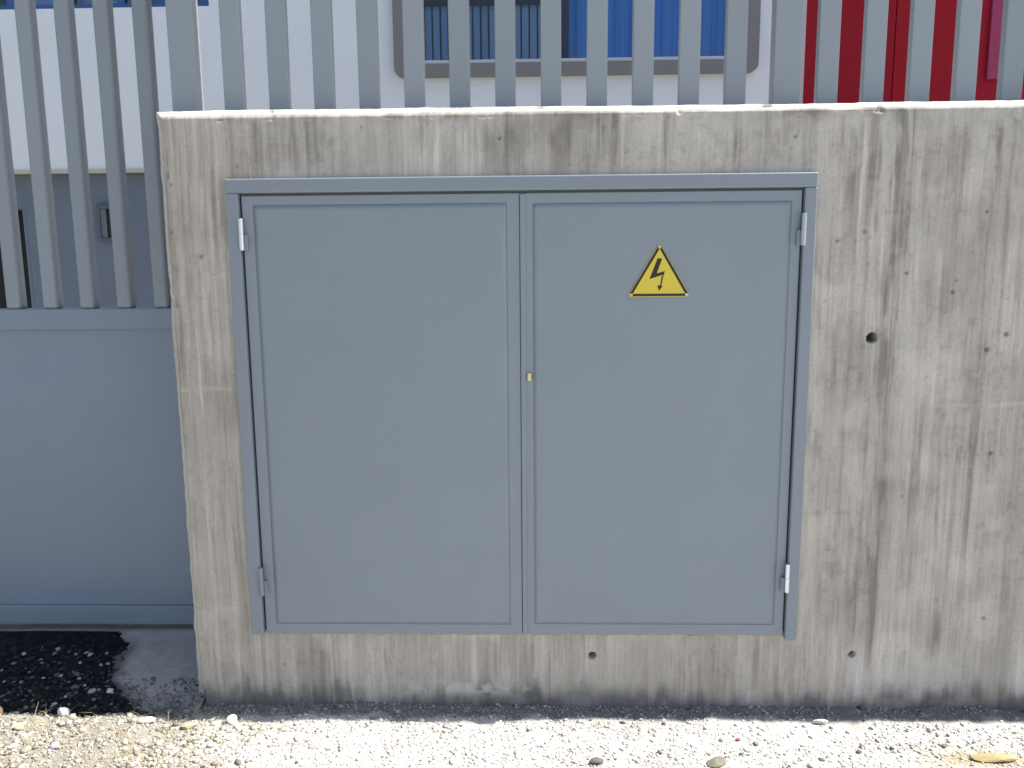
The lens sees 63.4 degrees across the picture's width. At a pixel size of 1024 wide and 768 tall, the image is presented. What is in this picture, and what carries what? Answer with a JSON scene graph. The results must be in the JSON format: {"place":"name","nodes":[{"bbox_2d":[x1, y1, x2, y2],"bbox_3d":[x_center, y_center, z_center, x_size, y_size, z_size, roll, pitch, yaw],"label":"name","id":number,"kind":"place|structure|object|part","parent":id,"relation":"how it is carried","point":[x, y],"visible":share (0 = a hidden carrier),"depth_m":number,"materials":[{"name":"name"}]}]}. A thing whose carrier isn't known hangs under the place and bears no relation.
{"place":"outdoors","nodes":[
{"label":"outdoors","id":0,"kind":"place"},
{"bbox_2d":[0,623,204,719],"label":"apron","id":1,"kind":"object","parent":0,"point":[165,653],"visible":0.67,"depth_m":2.93,"materials":[{"name":"concrete"}]},
{"bbox_2d":[0,631,138,716],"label":"tar patch","id":2,"kind":"object","parent":1,"relation":"on","point":[21,642],"visible":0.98,"depth_m":2.90,"materials":[{"name":"black asphalt"}]},
{"bbox_2d":[88,688,95,693],"bbox_3d":[-1.390,1.016,2.745,0.021,0.016,0.025,0,9,2],"label":"pebble","id":3,"kind":"object","parent":2,"relation":"on","point":[91,690],"visible":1,"depth_m":2.74,"materials":[{"name":"stone"}]},
{"bbox_2d":[106,688,112,692],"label":"pebble","id":4,"kind":"object","parent":2,"relation":"on","point":[109,690],"visible":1,"depth_m":2.74,"materials":[{"name":"stone"}]},
{"bbox_2d":[0,642,154,716],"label":"dark grit","id":5,"kind":"object","parent":1,"relation":"on","point":[72,674],"visible":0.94,"depth_m":2.77,"materials":[{"name":"gravel"}]},
{"bbox_2d":[0,0,193,623],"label":"sliding gate","id":6,"kind":"structure","parent":1,"relation":"on","point":[93,526],"depth_m":2.95,"materials":[{"name":"grey metal"}]},
{"bbox_2d":[0,0,1023,307],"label":"building","id":7,"kind":"structure","parent":0,"point":[528,46],"depth_m":5.76,"materials":[{"name":"paint"}]},
{"bbox_2d":[0,209,34,307],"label":"doorway","id":8,"kind":"structure","parent":7,"relation":"in","point":[21,214],"depth_m":6.42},
{"bbox_2d":[0,0,208,9],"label":"window","id":9,"kind":"structure","parent":7,"relation":"in","point":[4,4],"depth_m":5.77,"materials":[{"name":"blue glass"}]},
{"bbox_2d":[392,0,760,78],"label":"window","id":10,"kind":"structure","parent":7,"relation":"in","point":[481,12],"depth_m":5.75,"materials":[{"name":"glass"}]},
{"bbox_2d":[0,701,1023,767],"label":"ground","id":11,"kind":"structure","parent":0,"point":[860,727],"depth_m":2.52,"materials":[{"name":"beige gravel"}]},
{"bbox_2d":[13,722,23,729],"bbox_3d":[-1.523,1.059,2.562,0.028,0.024,0.021,-4,10,-21],"label":"stone","id":12,"kind":"object","parent":11,"relation":"on","point":[18,726],"visible":1,"depth_m":2.56,"materials":[{"name":"beige stone"}]},
{"bbox_2d":[1,705,201,767],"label":"dry grass","id":13,"kind":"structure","parent":11,"relation":"on","point":[98,739],"depth_m":2.51,"materials":[{"name":"plant"}]},
{"bbox_2d":[137,716,155,722],"bbox_3d":[-1.146,1.054,2.603,0.055,0.016,0.023,-5,10,-24],"label":"stone shard","id":14,"kind":"object","parent":11,"relation":"on","point":[149,720],"visible":1,"depth_m":2.60,"materials":[{"name":"white stone"}]},
{"bbox_2d":[0,712,294,767],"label":"rubble","id":15,"kind":"object","parent":11,"relation":"on","point":[251,741],"visible":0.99,"depth_m":2.50,"materials":[{"name":"stone"}]},
{"bbox_2d":[58,707,69,716],"bbox_3d":[-1.429,1.050,2.646,0.032,0.040,0.024,4,10,26],"label":"stone","id":16,"kind":"object","parent":15,"relation":"on","point":[62,711],"visible":0.99,"depth_m":2.64,"materials":[{"name":"white stone"}]},
{"bbox_2d":[181,722,197,729],"bbox_3d":[-1.008,1.069,2.593,0.052,0.024,0.028,0,9,2],"label":"stone","id":17,"kind":"object","parent":15,"relation":"on","point":[188,725],"visible":1,"depth_m":2.58,"materials":[{"name":"beige stone"}]},
{"bbox_2d":[117,677,203,722],"bbox_3d":[-1.202,1.039,2.729,0.371,0.054,0.219,0,9,2],"label":"rubble","id":18,"kind":"object","parent":11,"relation":"on","point":[152,702],"visible":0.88,"depth_m":2.73,"materials":[{"name":"gravel"}]},
{"bbox_2d":[227,714,237,724],"bbox_3d":[-0.884,1.059,2.619,0.029,0.030,0.030,0,9,2],"label":"stone","id":19,"kind":"object","parent":11,"relation":"on","point":[231,719],"visible":1,"depth_m":2.61,"materials":[{"name":"white stone"}]},
{"bbox_2d":[156,100,1023,709],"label":"concrete wall","id":20,"kind":"structure","parent":11,"relation":"on","point":[910,590],"depth_m":2.52,"materials":[{"name":"grey concrete"}]},
{"bbox_2d":[225,172,817,639],"bbox_3d":[0.029,0.079,2.676,1.727,1.436,0.333,0,9,2],"label":"electrical cabinet","id":21,"kind":"object","parent":20,"relation":"attached to","point":[487,404],"visible":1,"depth_m":2.53,"materials":[{"name":"grey metal"}]},
{"bbox_3d":[-0.383,0.119,2.557,0.822,1.372,0.017,0,9,2],"label":"door","id":22,"kind":"part","parent":21,"relation":"part of","materials":[{"name":"grey paint"}]},
{"bbox_2d":[629,245,688,296],"bbox_3d":[0.435,-0.334,2.451,0.177,0.151,0.004,0,9,2],"label":"warning sign","id":23,"kind":"object","parent":21,"relation":"attached to","point":[659,277],"visible":1,"depth_m":2.46,"materials":[{"name":"yellow metal"}]},
{"bbox_3d":[0.438,0.116,2.530,0.820,1.372,0.024,0,9,2],"label":"door","id":24,"kind":"part","parent":21,"relation":"part of","materials":[{"name":"grey paint"}]},
{"bbox_2d":[165,0,1023,111],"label":"bar fence","id":25,"kind":"object","parent":20,"relation":"on","point":[182,21],"depth_m":2.47,"materials":[{"name":"grey metal"}]},
{"bbox_2d":[589,757,603,763],"bbox_3d":[0.243,1.089,2.396,0.044,0.019,0.025,0,9,2],"label":"stone","id":26,"kind":"object","parent":11,"relation":"on","point":[596,760],"visible":1,"depth_m":2.39,"materials":[{"name":"grey stone"}]},
{"bbox_2d":[706,756,725,767],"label":"stone","id":27,"kind":"object","parent":11,"relation":"on","point":[717,761],"visible":1,"depth_m":2.39,"materials":[{"name":"beige stone"}]},
{"bbox_2d":[813,719,827,723],"bbox_3d":[0.962,1.053,2.590,0.050,0.014,0.014,0,9,2],"label":"stone shard","id":28,"kind":"object","parent":11,"relation":"on","point":[819,721],"visible":1,"depth_m":2.58,"materials":[{"name":"white stone"}]},
{"bbox_2d":[971,753,1017,762],"bbox_3d":[1.396,1.083,2.405,0.134,0.020,0.036,0,9,2],"label":"rock","id":29,"kind":"object","parent":11,"relation":"on","point":[991,757],"visible":1,"depth_m":2.40,"materials":[{"name":"stone"}]}
]}

